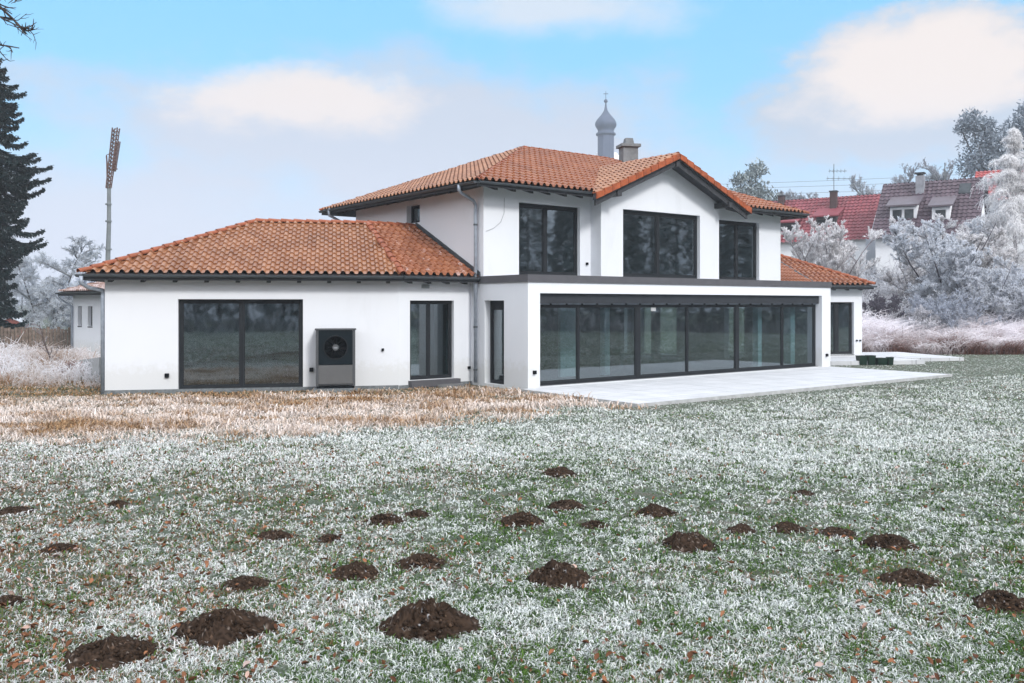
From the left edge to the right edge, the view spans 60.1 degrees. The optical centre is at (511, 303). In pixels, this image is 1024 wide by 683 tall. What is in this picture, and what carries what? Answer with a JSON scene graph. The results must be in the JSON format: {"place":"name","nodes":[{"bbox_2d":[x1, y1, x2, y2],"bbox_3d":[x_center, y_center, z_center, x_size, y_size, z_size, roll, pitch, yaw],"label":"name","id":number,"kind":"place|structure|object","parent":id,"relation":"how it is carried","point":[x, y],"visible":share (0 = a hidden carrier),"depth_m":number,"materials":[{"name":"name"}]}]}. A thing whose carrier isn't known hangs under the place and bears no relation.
{"place":"outdoors","nodes":[
{"label":"outdoors","id":0,"kind":"place"},
{"bbox_2d":[0,273,1023,682],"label":"lawn","id":1,"kind":"structure","parent":0,"point":[668,331],"depth_m":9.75,"materials":[{"name":"green plant"}]},
{"bbox_2d":[0,594,30,607],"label":"molehill","id":2,"kind":"object","parent":1,"relation":"on","point":[12,598],"visible":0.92,"depth_m":7.04,"materials":[{"name":"soil"}]},
{"bbox_2d":[3,318,28,336],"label":"shed","id":3,"kind":"structure","parent":1,"relation":"on","point":[14,321],"depth_m":61.44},
{"bbox_2d":[0,505,37,515],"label":"molehill","id":4,"kind":"object","parent":1,"relation":"on","point":[14,510],"visible":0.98,"depth_m":10.12,"materials":[{"name":"soil"}]},
{"bbox_2d":[0,0,38,70],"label":"bare tree","id":5,"kind":"object","parent":1,"relation":"on","point":[16,24],"visible":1,"depth_m":12.98,"materials":[{"name":"brown plant"}]},
{"bbox_2d":[0,58,53,343],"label":"spruce","id":6,"kind":"object","parent":1,"relation":"on","point":[16,171],"visible":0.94,"depth_m":50.08,"materials":[{"name":"plant"}]},
{"bbox_2d":[0,327,70,350],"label":"fence","id":7,"kind":"object","parent":1,"relation":"on","point":[28,335],"visible":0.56,"depth_m":43.13,"materials":[{"name":"wood"}]},
{"bbox_2d":[2,235,82,324],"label":"frosted tree","id":8,"kind":"object","parent":1,"relation":"on","point":[21,296],"visible":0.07,"depth_m":65.74,"materials":[{"name":"white plant"}]},
{"bbox_2d":[31,323,60,369],"bbox_3d":[-16.261,1.586,30.937,0.958,1.905,0.522,0,0,-19],"label":"sapling","id":9,"kind":"object","parent":1,"relation":"on","point":[46,350],"visible":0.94,"depth_m":30.89,"materials":[{"name":"grey plant"}]},
{"bbox_2d":[0,332,100,387],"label":"frosted weeds","id":10,"kind":"object","parent":1,"relation":"on","point":[15,363],"visible":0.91,"depth_m":28.91,"materials":[{"name":"white plant"}]},
{"bbox_2d":[4,235,105,338],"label":"frosted tree","id":11,"kind":"object","parent":1,"relation":"on","point":[43,311],"visible":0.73,"depth_m":59.18,"materials":[{"name":"white plant"}]},
{"bbox_2d":[29,541,83,553],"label":"molehill","id":12,"kind":"object","parent":1,"relation":"on","point":[60,547],"visible":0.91,"depth_m":8.53,"materials":[{"name":"soil"}]},
{"bbox_2d":[43,278,95,332],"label":"frosted tree","id":13,"kind":"object","parent":1,"relation":"on","point":[84,281],"visible":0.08,"depth_m":60.73,"materials":[{"name":"white plant"}]},
{"bbox_2d":[53,360,87,375],"bbox_3d":[-14.503,2.257,28.960,0.790,0.856,1.163,0,0,43],"label":"twiggy bush","id":14,"kind":"object","parent":1,"relation":"on","point":[71,364],"visible":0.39,"depth_m":28.94,"materials":[{"name":"grey plant"}]},
{"bbox_2d":[55,281,104,355],"bbox_3d":[-14.317,0.405,39.386,11.625,4.389,7.625,0,0,45],"label":"annex","id":15,"kind":"object","parent":1,"relation":"on","point":[86,319],"visible":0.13,"depth_m":39.60,"materials":[{"name":"white paint"}]},
{"bbox_2d":[77,357,100,381],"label":"wall","id":16,"kind":"structure","parent":1,"relation":"on","point":[95,364],"depth_m":27.84,"materials":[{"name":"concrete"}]},
{"bbox_2d":[22,634,191,677],"bbox_3d":[-2.725,2.332,5.963,1.149,0.172,0.935,0,0,0],"label":"molehill","id":17,"kind":"object","parent":1,"relation":"on","point":[109,652],"visible":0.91,"depth_m":5.90,"materials":[{"name":"soil"}]},
{"bbox_2d":[105,127,120,260],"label":"floodlight mast","id":18,"kind":"object","parent":1,"relation":"on","point":[108,186],"visible":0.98,"depth_m":57.90,"materials":[{"name":"metal"}]},
{"bbox_2d":[107,499,132,507],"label":"molehill","id":19,"kind":"object","parent":1,"relation":"on","point":[121,503],"visible":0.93,"depth_m":10.42,"materials":[{"name":"soil"}]},
{"bbox_2d":[132,606,307,659],"bbox_3d":[-2.100,2.310,6.402,1.213,0.213,1.030,0,0,0],"label":"molehill","id":20,"kind":"object","parent":1,"relation":"on","point":[223,626],"visible":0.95,"depth_m":6.32,"materials":[{"name":"soil"}]},
{"bbox_2d":[199,574,278,594],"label":"molehill","id":21,"kind":"object","parent":1,"relation":"on","point":[246,583],"visible":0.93,"depth_m":7.45,"materials":[{"name":"soil"}]},
{"bbox_2d":[254,529,305,542],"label":"molehill","id":22,"kind":"object","parent":1,"relation":"on","point":[275,535],"visible":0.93,"depth_m":8.98,"materials":[{"name":"soil"}]},
{"bbox_2d":[306,533,351,543],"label":"molehill","id":23,"kind":"object","parent":1,"relation":"on","point":[324,538],"visible":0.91,"depth_m":8.91,"materials":[{"name":"soil"}]},
{"bbox_2d":[0,378,658,445],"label":"straw grass","id":24,"kind":"structure","parent":1,"relation":"on","point":[97,418],"depth_m":19.27,"materials":[{"name":"beige plant"}]},
{"bbox_2d":[313,328,357,392],"bbox_3d":[-4.791,1.583,24.035,1.160,1.835,0.710,0,0,-11],"label":"heat pump","id":25,"kind":"object","parent":1,"relation":"on","point":[335,360],"visible":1,"depth_m":23.75,"materials":[{"name":"grey metal"}]},
{"bbox_2d":[311,560,394,581],"bbox_3d":[-1.393,2.324,7.749,0.736,0.165,0.651,0,0,39],"label":"molehill","id":26,"kind":"object","parent":1,"relation":"on","point":[358,570],"visible":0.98,"depth_m":7.67,"materials":[{"name":"soil"}]},
{"bbox_2d":[355,513,415,528],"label":"molehill","id":27,"kind":"object","parent":1,"relation":"on","point":[386,518],"visible":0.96,"depth_m":9.62,"materials":[{"name":"soil"}]},
{"bbox_2d":[380,552,449,572],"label":"molehill","id":28,"kind":"object","parent":1,"relation":"on","point":[425,559],"visible":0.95,"depth_m":8.02,"materials":[{"name":"soil"}]},
{"bbox_2d":[402,509,438,520],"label":"molehill","id":29,"kind":"object","parent":1,"relation":"on","point":[418,513],"visible":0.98,"depth_m":9.91,"materials":[{"name":"soil"}]},
{"bbox_2d":[364,597,512,652],"bbox_3d":[-0.584,2.291,6.505,1.178,0.248,1.060,0,0,0],"label":"molehill","id":30,"kind":"object","parent":1,"relation":"on","point":[429,620],"visible":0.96,"depth_m":6.39,"materials":[{"name":"soil"}]},
{"bbox_2d":[74,138,876,394],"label":"house","id":31,"kind":"structure","parent":1,"relation":"on","point":[523,267],"depth_m":26.94,"materials":[{"name":"white paint"}]},
{"bbox_2d":[179,299,302,388],"bbox_3d":[-7.359,1.085,24.116,3.250,2.430,0.081,0,0,-11],"label":"sliding door","id":32,"kind":"structure","parent":31,"relation":"in","point":[241,302],"depth_m":24.08,"materials":[{"name":"black metal"}]},
{"bbox_2d":[411,205,419,222],"bbox_3d":[-3.066,-2.950,29.120,0.075,0.600,0.850,0,0,-37],"label":"window","id":33,"kind":"structure","parent":31,"relation":"in","point":[417,206],"depth_m":29.38,"materials":[{"name":"black glass"}]},
{"bbox_2d":[410,300,451,379],"bbox_3d":[-2.386,1.030,25.560,1.479,2.260,0.081,0,0,-37],"label":"entrance door","id":34,"kind":"structure","parent":31,"relation":"in","point":[449,375],"depth_m":25.51,"materials":[{"name":"black glass"}]},
{"bbox_2d":[490,301,503,383],"bbox_3d":[-0.320,1.100,25.492,0.075,2.400,0.950,0,0,-37],"label":"side door","id":35,"kind":"structure","parent":31,"relation":"in","point":[494,305],"depth_m":25.79,"materials":[{"name":"black glass"}]},
{"bbox_2d":[519,203,576,274],"bbox_3d":[1.080,-1.970,27.422,2.430,2.180,0.081,0,0,-37],"label":"window","id":36,"kind":"structure","parent":31,"relation":"in","point":[544,208],"depth_m":27.36,"materials":[{"name":"black metal"}]},
{"bbox_2d":[540,304,637,384],"bbox_3d":[2.206,1.135,25.804,4.050,2.290,0.081,0,0,-37],"label":"sliding door","id":37,"kind":"structure","parent":31,"relation":"in","point":[578,380],"depth_m":25.77,"materials":[{"name":"black metal"}]},
{"bbox_2d":[623,210,696,278],"bbox_3d":[4.944,-1.970,29.712,3.680,2.180,0.081,0,0,-37],"label":"window","id":38,"kind":"structure","parent":31,"relation":"in","point":[656,215],"depth_m":29.63,"materials":[{"name":"black metal"}]},
{"bbox_2d":[638,304,736,377],"bbox_3d":[5.694,1.135,28.420,4.670,2.290,0.081,0,0,-37],"label":"sliding door","id":39,"kind":"structure","parent":31,"relation":"in","point":[653,307],"depth_m":28.31,"materials":[{"name":"black metal"}]},
{"bbox_2d":[719,220,755,279],"bbox_3d":[8.256,-1.970,32.804,2.430,2.180,0.081,0,0,-37],"label":"window","id":40,"kind":"structure","parent":31,"relation":"in","point":[735,223],"depth_m":32.84,"materials":[{"name":"black glass"}]},
{"bbox_2d":[737,304,815,370],"bbox_3d":[9.334,1.135,31.150,4.430,2.290,0.081,0,0,-37],"label":"sliding door","id":41,"kind":"structure","parent":31,"relation":"in","point":[781,306],"depth_m":31.27,"materials":[{"name":"black glass"}]},
{"bbox_2d":[831,302,853,355],"bbox_3d":[13.637,1.048,37.489,1.760,2.255,0.239,0,0,-11],"label":"patio door","id":42,"kind":"structure","parent":31,"relation":"in","point":[835,304],"depth_m":37.57,"materials":[{"name":"black glass"}]},
{"bbox_2d":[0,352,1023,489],"bbox_3d":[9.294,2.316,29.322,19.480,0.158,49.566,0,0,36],"label":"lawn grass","id":43,"kind":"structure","parent":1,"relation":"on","point":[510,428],"depth_m":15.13,"materials":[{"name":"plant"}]},
{"bbox_2d":[0,444,1023,682],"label":"fallen leaves","id":44,"kind":"object","parent":1,"relation":"on","point":[14,664],"visible":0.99,"depth_m":6.96,"materials":[{"name":"white plant"}]},
{"bbox_2d":[500,511,545,527],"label":"molehill","id":45,"kind":"object","parent":1,"relation":"on","point":[520,519],"visible":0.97,"depth_m":9.55,"materials":[{"name":"soil"}]},
{"bbox_2d":[508,558,597,590],"bbox_3d":[0.427,2.306,7.630,0.935,0.214,0.747,0,0,0],"label":"molehill","id":46,"kind":"object","parent":1,"relation":"on","point":[553,573],"visible":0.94,"depth_m":7.52,"materials":[{"name":"soil"}]},
{"bbox_2d":[530,466,587,479],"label":"molehill","id":47,"kind":"object","parent":1,"relation":"on","point":[557,472],"visible":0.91,"depth_m":12.23,"materials":[{"name":"soil"}]},
{"bbox_2d":[543,499,588,511],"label":"molehill","id":48,"kind":"object","parent":1,"relation":"on","point":[566,504],"visible":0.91,"depth_m":10.27,"materials":[{"name":"soil"}]},
{"bbox_2d":[573,520,614,529],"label":"molehill","id":49,"kind":"object","parent":1,"relation":"on","point":[595,523],"visible":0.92,"depth_m":9.43,"materials":[{"name":"soil"}]},
{"bbox_2d":[595,93,618,158],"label":"church tower","id":50,"kind":"structure","parent":1,"relation":"on","point":[605,124],"depth_m":257.92,"materials":[{"name":"grey metal"}]},
{"bbox_2d":[626,503,685,520],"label":"molehill","id":51,"kind":"object","parent":1,"relation":"on","point":[657,510],"visible":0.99,"depth_m":9.96,"materials":[{"name":"soil"}]},
{"bbox_2d":[652,530,735,557],"bbox_3d":[1.746,2.317,8.674,0.944,0.182,0.804,0,0,0],"label":"molehill","id":52,"kind":"object","parent":1,"relation":"on","point":[688,542],"visible":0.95,"depth_m":8.58,"materials":[{"name":"soil"}]},
{"bbox_2d":[527,367,945,402],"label":"patio","id":53,"kind":"structure","parent":1,"relation":"on","point":[654,390],"depth_m":25.29,"materials":[{"name":"white concrete"}]},
{"bbox_2d":[521,366,951,407],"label":"patio kerb","id":54,"kind":"structure","parent":1,"relation":"on","point":[770,392],"depth_m":23.24,"materials":[{"name":"concrete"}]},
{"bbox_2d":[723,523,765,535],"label":"molehill","id":55,"kind":"object","parent":1,"relation":"on","point":[743,528],"visible":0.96,"depth_m":9.22,"materials":[{"name":"soil"}]},
{"bbox_2d":[726,157,786,200],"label":"conifer","id":56,"kind":"object","parent":1,"relation":"on","point":[752,189],"visible":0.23,"depth_m":111.28,"materials":[{"name":"grey plant"}]},
{"bbox_2d":[765,521,812,535],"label":"molehill","id":57,"kind":"object","parent":1,"relation":"on","point":[786,527],"visible":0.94,"depth_m":9.28,"materials":[{"name":"soil"}]},
{"bbox_2d":[761,189,818,199],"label":"misty tree","id":58,"kind":"object","parent":1,"relation":"on","point":[790,197],"visible":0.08,"depth_m":109.63,"materials":[{"name":"grey plant"}]},
{"bbox_2d":[792,489,816,495],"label":"molehill","id":59,"kind":"object","parent":1,"relation":"on","point":[802,492],"visible":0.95,"depth_m":11.06,"materials":[{"name":"soil"}]},
{"bbox_2d":[772,169,880,271],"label":"house","id":60,"kind":"structure","parent":1,"relation":"on","point":[857,213],"depth_m":75.04,"materials":[{"name":"red tile"}]},
{"bbox_2d":[780,216,884,277],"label":"frosted shrub","id":61,"kind":"object","parent":1,"relation":"on","point":[828,250],"visible":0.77,"depth_m":54.24,"materials":[{"name":"white plant"}]},
{"bbox_2d":[806,526,863,540],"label":"molehill","id":62,"kind":"object","parent":1,"relation":"on","point":[834,531],"visible":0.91,"depth_m":9.10,"materials":[{"name":"soil"}]},
{"bbox_2d":[855,355,867,364],"bbox_3d":[13.668,2.195,34.600,0.330,0.360,0.330,0,0,-8],"label":"planter","id":63,"kind":"object","parent":1,"relation":"on","point":[862,359],"visible":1,"depth_m":34.46,"materials":[{"name":"green plastic"}]},
{"bbox_2d":[865,355,875,364],"bbox_3d":[14.012,2.190,34.600,0.300,0.370,0.300,0,0,-7],"label":"planter","id":64,"kind":"object","parent":1,"relation":"on","point":[871,359],"visible":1,"depth_m":34.47,"materials":[{"name":"green plastic"}]},
{"bbox_2d":[831,356,924,364],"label":"side patio","id":65,"kind":"structure","parent":1,"relation":"on","point":[848,360],"depth_m":34.92,"materials":[{"name":"white concrete"}]},
{"bbox_2d":[739,257,1023,325],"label":"bank scrub","id":66,"kind":"object","parent":1,"relation":"on","point":[884,288],"visible":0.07,"depth_m":54.30,"materials":[{"name":"white plant"}]},
{"bbox_2d":[875,357,887,364],"bbox_3d":[14.387,2.240,34.600,0.420,0.270,0.420,0,0,-10],"label":"planter","id":67,"kind":"object","parent":1,"relation":"on","point":[880,361],"visible":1,"depth_m":34.42,"materials":[{"name":"green plastic"}]},
{"bbox_2d":[862,290,904,320],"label":"dark shrub","id":68,"kind":"object","parent":1,"relation":"on","point":[880,302],"visible":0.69,"depth_m":46.37,"materials":[{"name":"grey plant"}]},
{"bbox_2d":[847,533,930,556],"bbox_3d":[3.690,2.337,8.719,0.865,0.161,0.818,0,0,0],"label":"molehill","id":69,"kind":"object","parent":1,"relation":"on","point":[886,541],"visible":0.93,"depth_m":8.64,"materials":[{"name":"soil"}]},
{"bbox_2d":[886,357,893,364],"bbox_3d":[14.771,2.225,34.600,0.220,0.300,0.220,0,0,-7],"label":"planter","id":70,"kind":"object","parent":1,"relation":"on","point":[890,360],"visible":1,"depth_m":34.50,"materials":[{"name":"green plastic"}]},
{"bbox_2d":[878,262,929,304],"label":"frosted tree","id":71,"kind":"object","parent":1,"relation":"on","point":[911,276],"visible":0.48,"depth_m":52.08,"materials":[{"name":"white plant"}]},
{"bbox_2d":[866,567,959,594],"bbox_3d":[3.415,2.345,7.620,0.816,0.147,0.714,0,0,26],"label":"molehill","id":72,"kind":"object","parent":1,"relation":"on","point":[909,578],"visible":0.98,"depth_m":7.55,"materials":[{"name":"soil"}]},
{"bbox_2d":[848,157,977,194],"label":"misty tree","id":73,"kind":"object","parent":1,"relation":"on","point":[934,174],"visible":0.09,"depth_m":106.36,"materials":[{"name":"grey plant"}]},
{"bbox_2d":[862,352,963,360],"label":"garden slab","id":74,"kind":"structure","parent":1,"relation":"on","point":[927,357],"depth_m":37.76,"materials":[{"name":"white concrete"}]},
{"bbox_2d":[889,215,944,277],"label":"frosted tree","id":75,"kind":"object","parent":1,"relation":"on","point":[892,220],"visible":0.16,"depth_m":57.17,"materials":[{"name":"white plant"}]},
{"bbox_2d":[887,304,948,333],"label":"frosted shrub","id":76,"kind":"object","parent":1,"relation":"on","point":[920,316],"visible":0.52,"depth_m":44.37,"materials":[{"name":"white plant"}]},
{"bbox_2d":[872,163,992,274],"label":"house","id":77,"kind":"structure","parent":1,"relation":"on","point":[918,200],"depth_m":68.08,"materials":[{"name":"tile"}]},
{"bbox_2d":[958,183,971,193],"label":"roof window","id":78,"kind":"structure","parent":77,"relation":"in","point":[964,188],"depth_m":67.68,"materials":[{"name":"grey glass"}]},
{"bbox_2d":[881,216,995,303],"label":"frosted tree","id":79,"kind":"object","parent":1,"relation":"on","point":[936,264],"visible":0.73,"depth_m":48.38,"materials":[{"name":"white plant"}]},
{"bbox_2d":[862,308,1023,354],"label":"brambles","id":80,"kind":"object","parent":1,"relation":"on","point":[882,335],"visible":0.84,"depth_m":42.42,"materials":[{"name":"white plant"}]},
{"bbox_2d":[905,288,1001,331],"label":"frosted shrub","id":81,"kind":"object","parent":1,"relation":"on","point":[950,308],"visible":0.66,"depth_m":44.87,"materials":[{"name":"white plant"}]},
{"bbox_2d":[926,243,1023,324],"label":"frosted shrub","id":82,"kind":"object","parent":1,"relation":"on","point":[980,286],"visible":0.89,"depth_m":46.24,"materials":[{"name":"white plant"}]},
{"bbox_2d":[927,212,1022,271],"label":"frosted tree","id":83,"kind":"object","parent":1,"relation":"on","point":[952,225],"visible":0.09,"depth_m":56.48,"materials":[{"name":"white plant"}]},
{"bbox_2d":[944,225,1018,288],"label":"frosted tree","id":84,"kind":"object","parent":1,"relation":"on","point":[987,260],"visible":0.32,"depth_m":51.70,"materials":[{"name":"white plant"}]},
{"bbox_2d":[952,99,1023,176],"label":"pine","id":85,"kind":"object","parent":1,"relation":"on","point":[985,149],"visible":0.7,"depth_m":103.52,"materials":[{"name":"grey plant"}]},
{"bbox_2d":[958,127,1023,270],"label":"weeping birch","id":86,"kind":"object","parent":1,"relation":"on","point":[1008,178],"visible":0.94,"depth_m":54.68,"materials":[{"name":"white plant"}]},
{"bbox_2d":[961,589,1023,615],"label":"molehill","id":87,"kind":"object","parent":1,"relation":"on","point":[999,599],"visible":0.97,"depth_m":6.96,"materials":[{"name":"soil"}]},
{"bbox_2d":[974,170,1023,264],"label":"house","id":88,"kind":"structure","parent":1,"relation":"on","point":[981,174],"depth_m":79.62,"materials":[{"name":"red tile"}]},
{"bbox_2d":[981,286,1023,324],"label":"frosted shrub","id":89,"kind":"object","parent":1,"relation":"on","point":[1019,300],"visible":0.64,"depth_m":45.11,"materials":[{"name":"white plant"}]},
{"bbox_2d":[0,0,1023,304],"label":"sky","id":90,"kind":"structure","parent":0,"point":[226,112],"materials":[{"name":"blue"}]},
{"bbox_2d":[727,174,963,194],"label":"overhead wire","id":91,"kind":"object","parent":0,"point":[828,180],"visible":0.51,"depth_m":94.99,"materials":[{"name":"metal"}]}
]}

